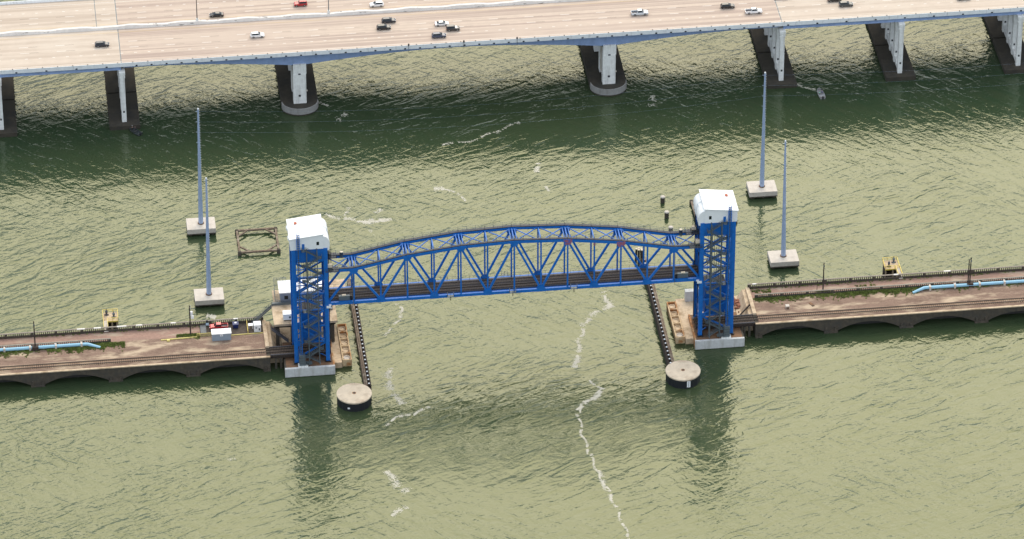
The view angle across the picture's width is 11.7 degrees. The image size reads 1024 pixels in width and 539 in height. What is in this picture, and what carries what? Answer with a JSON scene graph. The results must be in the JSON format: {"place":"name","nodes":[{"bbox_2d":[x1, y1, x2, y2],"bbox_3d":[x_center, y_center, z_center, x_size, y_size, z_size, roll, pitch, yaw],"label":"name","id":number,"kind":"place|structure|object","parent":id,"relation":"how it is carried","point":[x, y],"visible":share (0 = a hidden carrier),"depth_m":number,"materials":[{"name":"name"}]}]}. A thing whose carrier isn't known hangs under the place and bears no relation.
{"place":"outdoors","nodes":[
{"label":"outdoors","id":0,"kind":"place"},
{"bbox_2d":[0,0,116,31],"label":"road","id":1,"kind":"structure","parent":0,"point":[49,15],"depth_m":1697.44,"materials":[{"name":"beige concrete"}]},
{"bbox_2d":[20,0,822,50],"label":"lane markings","id":2,"kind":"object","parent":1,"relation":"on","point":[364,32],"visible":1,"depth_m":1694.82,"materials":[{"name":"white paint"}]},
{"bbox_2d":[0,30,120,69],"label":"road","id":3,"kind":"structure","parent":0,"point":[42,49],"depth_m":1678.21,"materials":[{"name":"beige concrete"}]},
{"bbox_2d":[95,41,108,47],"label":"sport utility vehicle","id":4,"kind":"object","parent":3,"relation":"on","point":[98,44],"visible":1,"depth_m":1679.44,"materials":[{"name":"paint"}]},
{"bbox_2d":[6,0,1013,68],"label":"lane markings","id":5,"kind":"object","parent":3,"relation":"on","point":[419,23],"visible":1,"depth_m":1691.39,"materials":[{"name":"white paint"}]},
{"bbox_2d":[0,326,199,347],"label":"road","id":6,"kind":"structure","parent":0,"point":[144,334],"depth_m":1568.06,"materials":[{"name":"asphalt"}]},
{"bbox_2d":[189,305,193,333],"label":"utility pole","id":7,"kind":"object","parent":6,"relation":"on","point":[191,314],"visible":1,"depth_m":1564.95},
{"bbox_2d":[0,333,265,373],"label":"gravel","id":8,"kind":"structure","parent":0,"point":[153,347],"depth_m":1562.00,"materials":[{"name":"brown gravel"}]},
{"bbox_2d":[0,347,265,373],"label":"ballast","id":9,"kind":"structure","parent":8,"relation":"on","point":[12,370],"depth_m":1556.57,"materials":[{"name":"grey gravel"}]},
{"bbox_2d":[0,348,265,370],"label":"railway track","id":10,"kind":"structure","parent":9,"relation":"on","point":[122,361],"depth_m":1556.49,"materials":[{"name":"metal"}]},
{"bbox_2d":[161,336,196,340],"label":"kerb beam","id":11,"kind":"structure","parent":8,"relation":"on","point":[177,338],"depth_m":1566.58,"materials":[{"name":"yellow paint"}]},
{"bbox_2d":[211,328,230,340],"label":"equipment shelter","id":12,"kind":"object","parent":8,"relation":"on","point":[221,334],"visible":1,"depth_m":1565.52,"materials":[{"name":"grey metal"}]},
{"bbox_2d":[231,332,262,335],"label":"kerb beam","id":13,"kind":"structure","parent":8,"relation":"on","point":[246,333],"depth_m":1568.89,"materials":[{"name":"yellow paint"}]},
{"bbox_2d":[0,271,1018,358],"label":"grass","id":14,"kind":"structure","parent":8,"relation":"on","point":[79,349],"depth_m":1585.60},
{"bbox_2d":[199,322,262,336],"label":"road","id":15,"kind":"structure","parent":0,"point":[241,328],"depth_m":1571.20,"materials":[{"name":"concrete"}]},
{"bbox_2d":[200,325,206,332],"bbox_3d":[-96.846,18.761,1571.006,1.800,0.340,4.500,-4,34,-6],"label":"electrical cabinet","id":16,"kind":"structure","parent":15,"relation":"on","point":[202,328],"depth_m":1571.14,"materials":[{"name":"grey metal"}]},
{"bbox_2d":[209,322,227,328],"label":"pickup truck","id":17,"kind":"object","parent":15,"relation":"on","point":[218,325],"visible":1,"depth_m":1570.64,"materials":[{"name":"paint"}]},
{"bbox_2d":[232,321,238,328],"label":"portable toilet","id":18,"kind":"object","parent":15,"relation":"on","point":[235,324],"visible":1,"depth_m":1571.26,"materials":[{"name":"blue plastic"}]},
{"bbox_2d":[253,321,260,331],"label":"electrical cabinet","id":19,"kind":"object","parent":15,"relation":"on","point":[257,326],"visible":1,"depth_m":1569.24,"materials":[{"name":"grey metal"}]},
{"bbox_2d":[252,304,271,322],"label":"access stair","id":20,"kind":"object","parent":15,"relation":"on","point":[263,312],"visible":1,"depth_m":1572.71,"materials":[{"name":"grey metal"}]},
{"bbox_2d":[271,277,345,305],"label":"control house","id":21,"kind":"structure","parent":0,"point":[284,291],"depth_m":1573.63,"materials":[{"name":"grey"}]},
{"bbox_2d":[115,0,513,24],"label":"road","id":22,"kind":"structure","parent":0,"point":[153,10],"depth_m":1701.76,"materials":[{"name":"beige concrete"}]},
{"bbox_2d":[209,12,223,17],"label":"sedan car","id":23,"kind":"object","parent":22,"relation":"on","point":[216,14],"visible":1,"depth_m":1695.92,"materials":[{"name":"paint"}]},
{"bbox_2d":[293,0,306,6],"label":"off road vehicle","id":24,"kind":"object","parent":22,"relation":"on","point":[301,3],"visible":1,"depth_m":1701.62,"materials":[{"name":"paint"}]},
{"bbox_2d":[369,1,383,7],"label":"sport utility vehicle","id":25,"kind":"object","parent":22,"relation":"on","point":[376,4],"visible":1,"depth_m":1701.35,"materials":[{"name":"paint"}]},
{"bbox_2d":[118,0,780,62],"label":"road","id":26,"kind":"structure","parent":0,"point":[188,40],"depth_m":1690.71,"materials":[{"name":"beige concrete"}]},
{"bbox_2d":[250,31,264,37],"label":"sport utility vehicle","id":27,"kind":"object","parent":26,"relation":"on","point":[256,34],"visible":1,"depth_m":1684.41,"materials":[{"name":"paint"}]},
{"bbox_2d":[376,24,390,30],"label":"sport utility vehicle","id":28,"kind":"object","parent":26,"relation":"on","point":[379,27],"visible":1,"depth_m":1688.58,"materials":[{"name":"paint"}]},
{"bbox_2d":[381,17,395,23],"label":"sport utility vehicle","id":29,"kind":"object","parent":26,"relation":"on","point":[384,20],"visible":1,"depth_m":1692.39,"materials":[{"name":"paint"}]},
{"bbox_2d":[432,32,445,38],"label":"sport utility vehicle","id":30,"kind":"object","parent":26,"relation":"on","point":[435,35],"visible":1,"depth_m":1684.09,"materials":[{"name":"paint"}]},
{"bbox_2d":[434,20,448,26],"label":"sedan car","id":31,"kind":"object","parent":26,"relation":"on","point":[440,23],"visible":1,"depth_m":1690.82,"materials":[{"name":"paint"}]},
{"bbox_2d":[446,24,459,31],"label":"off road vehicle","id":32,"kind":"object","parent":26,"relation":"on","point":[449,28],"visible":1,"depth_m":1687.91,"materials":[{"name":"paint"}]},
{"bbox_2d":[631,9,647,15],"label":"pickup truck","id":33,"kind":"object","parent":26,"relation":"on","point":[639,12],"visible":1,"depth_m":1696.43,"materials":[{"name":"paint"}]},
{"bbox_2d":[720,2,734,8],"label":"sport utility vehicle","id":34,"kind":"object","parent":26,"relation":"on","point":[726,5],"visible":1,"depth_m":1700.15,"materials":[{"name":"paint"}]},
{"bbox_2d":[745,7,761,14],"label":"pickup truck","id":35,"kind":"object","parent":26,"relation":"on","point":[753,10],"visible":1,"depth_m":1697.20,"materials":[{"name":"paint"}]},
{"bbox_2d":[0,0,1023,538],"bbox_3d":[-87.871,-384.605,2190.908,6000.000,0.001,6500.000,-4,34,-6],"label":"water","id":36,"kind":"structure","parent":0,"point":[884,430],"depth_m":1595.00,"materials":[{"name":"green liquid"}]},
{"bbox_2d":[0,77,16,137],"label":"bridge pier","id":37,"kind":"structure","parent":36,"relation":"in","point":[8,125],"depth_m":1685.63,"materials":[{"name":"concrete"}]},
{"bbox_2d":[102,309,117,331],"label":"pump platform","id":38,"kind":"structure","parent":36,"relation":"in","point":[109,320],"depth_m":1576.50,"materials":[{"name":"beige concrete"}]},
{"bbox_2d":[104,67,139,130],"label":"bridge pier","id":39,"kind":"structure","parent":36,"relation":"in","point":[122,101],"depth_m":1689.30,"materials":[{"name":"concrete"}]},
{"bbox_2d":[0,0,1023,77],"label":"highway bridge","id":40,"kind":"structure","parent":39,"relation":"on","point":[312,56],"depth_m":1688.80,"materials":[{"name":"concrete"}]},
{"bbox_2d":[0,0,639,39],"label":"lane markings","id":41,"kind":"object","parent":40,"relation":"on","point":[293,21],"visible":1,"depth_m":1696.10,"materials":[{"name":"white paint"}]},
{"bbox_2d":[129,128,141,135],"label":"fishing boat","id":42,"kind":"object","parent":36,"relation":"on","point":[137,132],"visible":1,"depth_m":1677.72,"materials":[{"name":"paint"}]},
{"bbox_2d":[0,316,282,387],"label":"railway causeway","id":43,"kind":"structure","parent":36,"relation":"in","point":[118,373],"depth_m":1557.86,"materials":[{"name":"concrete"}]},
{"bbox_2d":[32,321,38,350],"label":"utility pole","id":44,"kind":"object","parent":43,"relation":"on","point":[35,347],"visible":1,"depth_m":1560.58,"materials":[{"name":"brown metal"}]},
{"bbox_2d":[0,342,100,351],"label":"pipeline","id":45,"kind":"object","parent":43,"relation":"on","point":[55,346],"visible":1,"depth_m":1561.65,"materials":[{"name":"blue paint"}]},
{"bbox_2d":[271,325,288,342],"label":"access stair","id":46,"kind":"object","parent":43,"relation":"attached to","point":[278,333],"visible":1,"depth_m":1564.62,"materials":[{"name":"grey metal"}]},
{"bbox_2d":[186,217,215,235],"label":"concrete pad","id":47,"kind":"object","parent":36,"relation":"in","point":[193,226],"visible":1,"depth_m":1624.79,"materials":[{"name":"white concrete"}]},
{"bbox_2d":[196,108,203,224],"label":"monopole","id":48,"kind":"object","parent":47,"relation":"on","point":[200,212],"visible":1,"depth_m":1617.41,"materials":[{"name":"grey metal"}]},
{"bbox_2d":[194,287,224,306],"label":"concrete pad","id":49,"kind":"object","parent":36,"relation":"in","point":[202,298],"visible":1,"depth_m":1590.21,"materials":[{"name":"grey concrete"}]},
{"bbox_2d":[204,177,211,295],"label":"monopole","id":50,"kind":"object","parent":49,"relation":"on","point":[208,281],"visible":1,"depth_m":1582.76,"materials":[{"name":"grey metal"}]},
{"bbox_2d":[235,227,280,255],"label":"timber frame","id":51,"kind":"object","parent":36,"relation":"on","point":[271,249],"visible":1,"depth_m":1619.59,"materials":[{"name":"wood"}]},
{"bbox_2d":[275,63,317,115],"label":"bridge pier","id":52,"kind":"structure","parent":36,"relation":"in","point":[297,88],"depth_m":1689.01,"materials":[{"name":"concrete"}]},
{"bbox_2d":[266,343,330,368],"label":"track trestle","id":53,"kind":"object","parent":36,"relation":"in","point":[280,352],"visible":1,"depth_m":1561.35,"materials":[{"name":"wood"}]},
{"bbox_2d":[271,290,337,345],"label":"control platform","id":54,"kind":"structure","parent":36,"relation":"in","point":[278,320],"depth_m":1568.29,"materials":[{"name":"beige concrete"}]},
{"bbox_2d":[283,310,290,320],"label":"equipment box","id":55,"kind":"object","parent":54,"relation":"on","point":[286,315],"visible":0.79,"depth_m":1564.64,"materials":[{"name":"white metal"}]},
{"bbox_2d":[282,342,334,377],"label":"tower pier","id":56,"kind":"structure","parent":36,"relation":"in","point":[314,368],"depth_m":1557.91,"materials":[{"name":"grey concrete"}]},
{"bbox_2d":[286,214,330,367],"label":"lift tower","id":57,"kind":"structure","parent":56,"relation":"on","point":[308,238],"depth_m":1545.02,"materials":[{"name":"blue metal"}]},
{"bbox_2d":[322,209,703,305],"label":"lift span","id":58,"kind":"object","parent":57,"relation":"attached to","point":[537,280],"visible":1,"depth_m":1553.41,"materials":[{"name":"blue paint"}]},
{"bbox_2d":[280,324,341,367],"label":"old pier","id":59,"kind":"structure","parent":36,"relation":"in","point":[286,331],"depth_m":1570.43,"materials":[{"name":"beige concrete"}]},
{"bbox_2d":[337,323,351,365],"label":"caisson frame","id":60,"kind":"object","parent":36,"relation":"in","point":[344,344],"visible":1,"depth_m":1568.66,"materials":[{"name":"beige concrete"}]},
{"bbox_2d":[336,383,371,411],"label":"dolphin","id":61,"kind":"object","parent":36,"relation":"in","point":[354,397],"visible":1,"depth_m":1543.45,"materials":[{"name":"beige concrete"}]},
{"bbox_2d":[347,277,371,390],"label":"fender wall","id":62,"kind":"structure","parent":36,"relation":"in","point":[360,345],"depth_m":1568.08,"materials":[{"name":"brown wood"}]},
{"bbox_2d":[206,84,815,538],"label":"sea foam","id":63,"kind":"object","parent":36,"relation":"on","point":[576,358],"visible":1,"depth_m":1563.58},
{"bbox_2d":[579,44,626,96],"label":"bridge pier","id":64,"kind":"structure","parent":36,"relation":"in","point":[604,70],"depth_m":1699.09,"materials":[{"name":"concrete"}]},
{"bbox_2d":[635,247,642,264],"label":"pile cluster","id":65,"kind":"object","parent":36,"relation":"in","point":[640,252],"visible":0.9,"depth_m":1608.88,"materials":[{"name":"beige paint"}]},
{"bbox_2d":[641,257,673,365],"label":"fender wall","id":66,"kind":"structure","parent":36,"relation":"in","point":[660,324],"depth_m":1578.13,"materials":[{"name":"brown wood"}]},
{"bbox_2d":[660,195,664,202],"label":"mooring pile","id":67,"kind":"object","parent":36,"relation":"in","point":[662,199],"visible":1,"depth_m":1640.63,"materials":[{"name":"wood"}]},
{"bbox_2d":[664,210,668,218],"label":"mooring pile","id":68,"kind":"object","parent":36,"relation":"in","point":[666,215],"visible":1,"depth_m":1633.02,"materials":[{"name":"wood"}]},
{"bbox_2d":[666,301,684,343],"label":"caisson frame","id":69,"kind":"object","parent":36,"relation":"in","point":[675,322],"visible":1,"depth_m":1579.66,"materials":[{"name":"beige concrete"}]},
{"bbox_2d":[665,360,700,388],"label":"dolphin","id":70,"kind":"object","parent":36,"relation":"in","point":[682,374],"visible":1,"depth_m":1553.53,"materials":[{"name":"beige concrete"}]},
{"bbox_2d":[675,299,735,343],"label":"old pier","id":71,"kind":"structure","parent":36,"relation":"in","point":[685,309],"depth_m":1582.82,"materials":[{"name":"beige concrete"}]},
{"bbox_2d":[684,288,698,301],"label":"concrete block","id":72,"kind":"structure","parent":71,"relation":"on","point":[688,296],"depth_m":1588.43,"materials":[{"name":"white concrete"}]},
{"bbox_2d":[689,200,736,223],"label":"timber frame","id":73,"kind":"object","parent":36,"relation":"on","point":[691,203],"visible":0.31,"depth_m":1638.27,"materials":[{"name":"wood"}]},
{"bbox_2d":[688,312,744,349],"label":"tower pier","id":74,"kind":"structure","parent":36,"relation":"in","point":[736,339],"depth_m":1570.54,"materials":[{"name":"grey concrete"}]},
{"bbox_2d":[692,189,738,338],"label":"lift tower","id":75,"kind":"structure","parent":74,"relation":"on","point":[716,213],"depth_m":1557.44,"materials":[{"name":"blue metal"}]},
{"bbox_2d":[693,314,757,336],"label":"track trestle","id":76,"kind":"object","parent":36,"relation":"in","point":[743,321],"visible":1,"depth_m":1574.87,"materials":[{"name":"wood"}]},
{"bbox_2d":[746,180,777,198],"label":"concrete pad","id":77,"kind":"object","parent":36,"relation":"in","point":[755,190],"visible":1,"depth_m":1643.08,"materials":[{"name":"white concrete"}]},
{"bbox_2d":[759,72,766,187],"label":"monopole","id":78,"kind":"object","parent":77,"relation":"on","point":[762,170],"visible":1,"depth_m":1635.29,"materials":[{"name":"grey metal"}]},
{"bbox_2d":[226,96,760,132],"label":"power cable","id":79,"kind":"object","parent":78,"relation":"attached to","point":[371,130],"visible":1,"depth_m":1610.65,"materials":[{"name":"black"}]},
{"bbox_2d":[749,26,796,88],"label":"bridge pier","id":80,"kind":"structure","parent":36,"relation":"in","point":[772,55],"depth_m":1708.94,"materials":[{"name":"concrete"}]},
{"bbox_2d":[767,249,798,268],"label":"concrete pad","id":81,"kind":"object","parent":36,"relation":"in","point":[790,259],"visible":1,"depth_m":1608.47,"materials":[{"name":"white concrete"}]},
{"bbox_2d":[780,140,786,257],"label":"monopole","id":82,"kind":"object","parent":81,"relation":"on","point":[783,247],"visible":1,"depth_m":1600.68,"materials":[{"name":"grey metal"}]},
{"bbox_2d":[817,88,825,98],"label":"fishing boat","id":83,"kind":"object","parent":36,"relation":"on","point":[821,95],"visible":1,"depth_m":1697.39,"materials":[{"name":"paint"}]},
{"bbox_2d":[734,265,1023,337],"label":"railway causeway","id":84,"kind":"structure","parent":36,"relation":"in","point":[900,320],"depth_m":1582.16,"materials":[{"name":"concrete"}]},
{"bbox_2d":[912,279,1023,293],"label":"pipeline","id":85,"kind":"object","parent":84,"relation":"on","point":[979,284],"visible":1,"depth_m":1590.09,"materials":[{"name":"blue paint"}]},
{"bbox_2d":[966,257,972,287],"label":"utility pole","id":86,"kind":"object","parent":84,"relation":"on","point":[969,282],"visible":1,"depth_m":1589.31,"materials":[{"name":"wood"}]},
{"bbox_2d":[866,22,915,81],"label":"bridge pier","id":87,"kind":"structure","parent":36,"relation":"in","point":[887,39],"depth_m":1712.17,"materials":[{"name":"concrete"}]},
{"bbox_2d":[882,257,902,278],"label":"pump platform","id":88,"kind":"structure","parent":36,"relation":"in","point":[894,268],"depth_m":1600.89,"materials":[{"name":"yellow metal"}]},
{"bbox_2d":[983,14,1023,73],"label":"bridge pier","id":89,"kind":"structure","parent":36,"relation":"in","point":[1005,32],"depth_m":1717.56,"materials":[{"name":"concrete"}]},
{"bbox_2d":[734,297,740,312],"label":"rubble","id":90,"kind":"object","parent":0,"point":[737,304],"visible":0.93,"depth_m":1587.43,"materials":[{"name":"brown stone"}]},
{"bbox_2d":[750,271,1023,297],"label":"railway track","id":91,"kind":"structure","parent":0,"point":[902,281],"depth_m":1593.07,"materials":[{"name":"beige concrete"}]},
{"bbox_2d":[822,263,824,291],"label":"utility pole","id":92,"kind":"object","parent":91,"relation":"on","point":[823,276],"visible":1,"depth_m":1584.80,"materials":[{"name":"wood"}]},
{"bbox_2d":[753,283,1023,322],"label":"gravel","id":93,"kind":"structure","parent":0,"point":[934,295],"depth_m":1584.98,"materials":[{"name":"gravel"}]},
{"bbox_2d":[757,296,1023,321],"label":"ballast","id":94,"kind":"structure","parent":93,"relation":"on","point":[892,311],"depth_m":1579.83,"materials":[{"name":"gravel"}]},
{"bbox_2d":[757,297,1023,319],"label":"railway track","id":95,"kind":"structure","parent":94,"relation":"on","point":[891,309],"depth_m":1580.03,"materials":[{"name":"metal"}]},
{"bbox_2d":[776,0,1023,21],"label":"road","id":96,"kind":"structure","parent":0,"point":[798,10],"depth_m":1701.29,"materials":[{"name":"beige concrete"}]},
{"bbox_2d":[839,1,852,6],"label":"sport utility vehicle","id":97,"kind":"object","parent":96,"relation":"on","point":[844,3],"visible":1,"depth_m":1701.02,"materials":[{"name":"paint"}]}
]}

